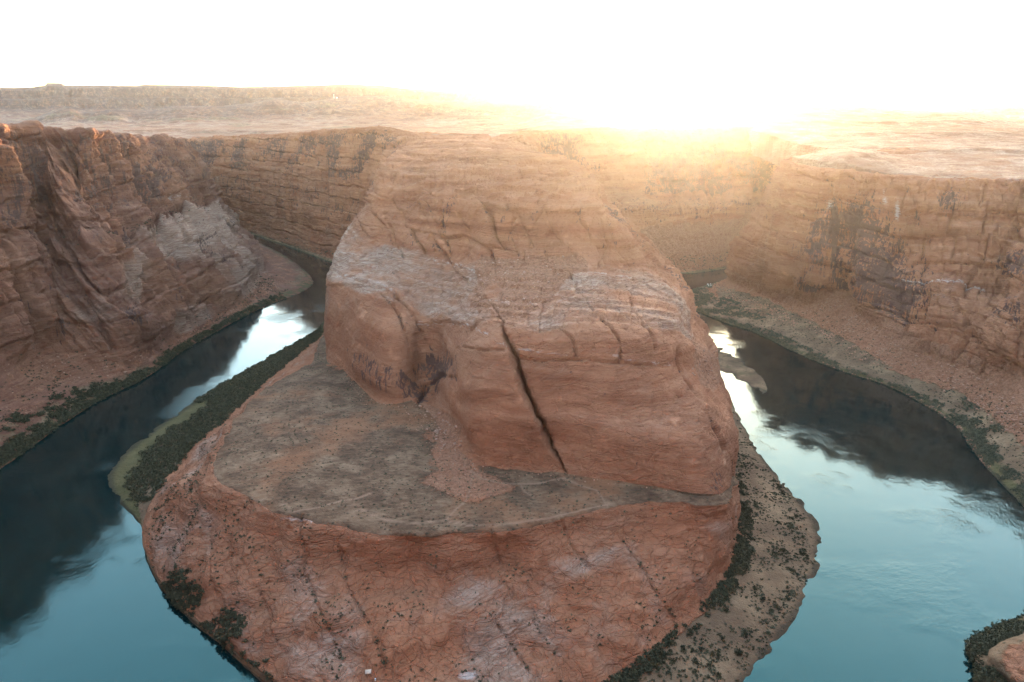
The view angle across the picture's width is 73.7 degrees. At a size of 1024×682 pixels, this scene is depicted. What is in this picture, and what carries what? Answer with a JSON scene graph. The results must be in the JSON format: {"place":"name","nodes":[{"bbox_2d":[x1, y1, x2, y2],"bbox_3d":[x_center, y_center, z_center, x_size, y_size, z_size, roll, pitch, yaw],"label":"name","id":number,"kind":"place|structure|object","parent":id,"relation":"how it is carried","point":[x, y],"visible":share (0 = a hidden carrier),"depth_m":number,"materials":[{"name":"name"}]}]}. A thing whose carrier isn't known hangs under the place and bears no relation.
{"place":"outdoors","nodes":[
{"label":"outdoors","id":0,"kind":"place"},
{"bbox_2d":[0,120,282,409],"bbox_3d":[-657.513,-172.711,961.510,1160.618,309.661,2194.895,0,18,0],"label":"canyon wall","id":1,"kind":"structure","parent":0,"point":[98,293],"depth_m":846.40,"materials":[{"name":"brown stone"}]},
{"bbox_2d":[0,200,1023,467],"bbox_3d":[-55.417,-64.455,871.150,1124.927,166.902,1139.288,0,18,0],"label":"scrub","id":2,"kind":"object","parent":1,"relation":"on","point":[704,298],"visible":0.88,"depth_m":838.21,"materials":[{"name":"green plant"}]},
{"bbox_2d":[0,243,313,468],"bbox_3d":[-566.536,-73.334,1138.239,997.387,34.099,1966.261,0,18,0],"label":"riverbank","id":3,"kind":"structure","parent":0,"point":[298,277],"depth_m":791.25,"materials":[{"name":"brown stone"}]},
{"bbox_2d":[0,292,285,469],"bbox_3d":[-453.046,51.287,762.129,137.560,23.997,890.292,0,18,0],"label":"thicket","id":4,"kind":"object","parent":3,"relation":"on","point":[8,453],"visible":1,"depth_m":738.40,"materials":[{"name":"green plant"}]},
{"bbox_2d":[0,83,560,118],"bbox_3d":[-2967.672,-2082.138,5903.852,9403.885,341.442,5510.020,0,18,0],"label":"cliffs","id":5,"kind":"structure","parent":0,"point":[25,102],"depth_m":6333.15,"materials":[{"name":"brown stone"}]},
{"bbox_2d":[142,193,751,681],"bbox_3d":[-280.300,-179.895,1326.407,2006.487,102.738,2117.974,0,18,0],"label":"rock bench","id":6,"kind":"object","parent":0,"point":[464,581],"visible":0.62,"depth_m":434.72,"materials":[{"name":"orange stone"}]},
{"bbox_2d":[365,669,370,675],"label":"rock","id":7,"kind":"object","parent":6,"relation":"on","point":[368,672],"visible":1,"depth_m":364.19,"materials":[{"name":"white stone"}]},
{"bbox_2d":[145,234,816,681],"bbox_3d":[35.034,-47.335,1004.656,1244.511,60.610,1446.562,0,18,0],"label":"scrub","id":8,"kind":"object","parent":6,"relation":"on","point":[775,494],"visible":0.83,"depth_m":462.30,"materials":[{"name":"green plant"}]},
{"bbox_2d":[187,125,776,493],"bbox_3d":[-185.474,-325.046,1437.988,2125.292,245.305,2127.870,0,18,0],"label":"butte","id":9,"kind":"object","parent":6,"relation":"on","point":[587,370],"visible":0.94,"depth_m":694.86,"materials":[{"name":"orange stone"}]},
{"bbox_2d":[108,231,821,681],"bbox_3d":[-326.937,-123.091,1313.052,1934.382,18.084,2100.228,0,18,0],"label":"beach","id":10,"kind":"structure","parent":0,"point":[744,613],"depth_m":461.20,"materials":[{"name":"orange stone"}]},
{"bbox_2d":[122,321,323,507],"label":"thicket","id":11,"kind":"object","parent":10,"relation":"on","point":[196,429],"visible":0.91,"depth_m":685.59,"materials":[{"name":"green plant"}]},
{"bbox_2d":[152,473,755,681],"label":"thicket","id":12,"kind":"object","parent":10,"relation":"on","point":[183,589],"visible":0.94,"depth_m":428.30,"materials":[{"name":"green plant"}]},
{"bbox_2d":[691,657,700,665],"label":"desert bush","id":13,"kind":"object","parent":10,"relation":"on","point":[696,661],"visible":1,"depth_m":386.16,"materials":[{"name":"green plant"}]},
{"bbox_2d":[705,661,713,671],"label":"desert bush","id":14,"kind":"object","parent":10,"relation":"on","point":[710,664],"visible":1,"depth_m":385.21,"materials":[{"name":"green plant"}]},
{"bbox_2d":[714,671,721,679],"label":"desert bush","id":15,"kind":"object","parent":10,"relation":"on","point":[718,674],"visible":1,"depth_m":379.52,"materials":[{"name":"green plant"}]},
{"bbox_2d":[0,235,1023,681],"bbox_3d":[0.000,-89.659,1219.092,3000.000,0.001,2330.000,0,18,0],"label":"river","id":16,"kind":"structure","parent":0,"point":[914,507],"depth_m":517.92,"materials":[{"name":"liquid"}]},
{"bbox_2d":[717,347,766,393],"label":"sandbar","id":17,"kind":"structure","parent":16,"relation":"in","point":[737,368],"depth_m":839.31,"materials":[{"name":"beige sand"}]},
{"bbox_2d":[0,96,1023,178],"bbox_3d":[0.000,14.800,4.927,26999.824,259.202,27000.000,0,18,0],"label":"plateau","id":18,"kind":"structure","parent":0,"point":[951,144],"depth_m":2218.83,"materials":[{"name":"beige stone"}]},
{"bbox_2d":[0,0,1023,105],"label":"sky","id":19,"kind":"structure","parent":0,"point":[708,52],"materials":[{"name":"white"}]},
{"bbox_2d":[694,283,1023,681],"bbox_3d":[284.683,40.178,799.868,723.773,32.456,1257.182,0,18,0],"label":"riverbank","id":20,"kind":"structure","parent":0,"point":[998,656],"depth_m":766.19,"materials":[{"name":"orange stone"}]},
{"bbox_2d":[692,282,1023,503],"bbox_3d":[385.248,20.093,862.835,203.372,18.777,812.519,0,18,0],"label":"scrub","id":21,"kind":"object","parent":20,"relation":"on","point":[978,438],"visible":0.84,"depth_m":750.67,"materials":[{"name":"green plant"}]},
{"bbox_2d":[964,609,1023,681],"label":"thicket","id":22,"kind":"object","parent":20,"relation":"on","point":[979,642],"visible":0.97,"depth_m":398.32,"materials":[{"name":"green plant"}]},
{"bbox_2d":[711,147,1023,680],"bbox_3d":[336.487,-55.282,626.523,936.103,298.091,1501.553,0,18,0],"label":"canyon wall","id":23,"kind":"structure","parent":0,"point":[927,268],"depth_m":879.17,"materials":[{"name":"orange stone"}]},
{"bbox_2d":[0,255,1023,497],"bbox_3d":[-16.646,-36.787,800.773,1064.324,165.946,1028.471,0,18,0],"label":"rubble","id":24,"kind":"object","parent":23,"relation":"on","point":[968,399],"visible":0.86,"depth_m":728.52,"materials":[{"name":"stone"}]},
{"bbox_2d":[815,99,1023,116],"bbox_3d":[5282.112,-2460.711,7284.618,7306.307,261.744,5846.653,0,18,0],"label":"mesa","id":25,"kind":"structure","parent":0,"point":[1013,111],"depth_m":7501.97,"materials":[{"name":"brown stone"}]}
]}

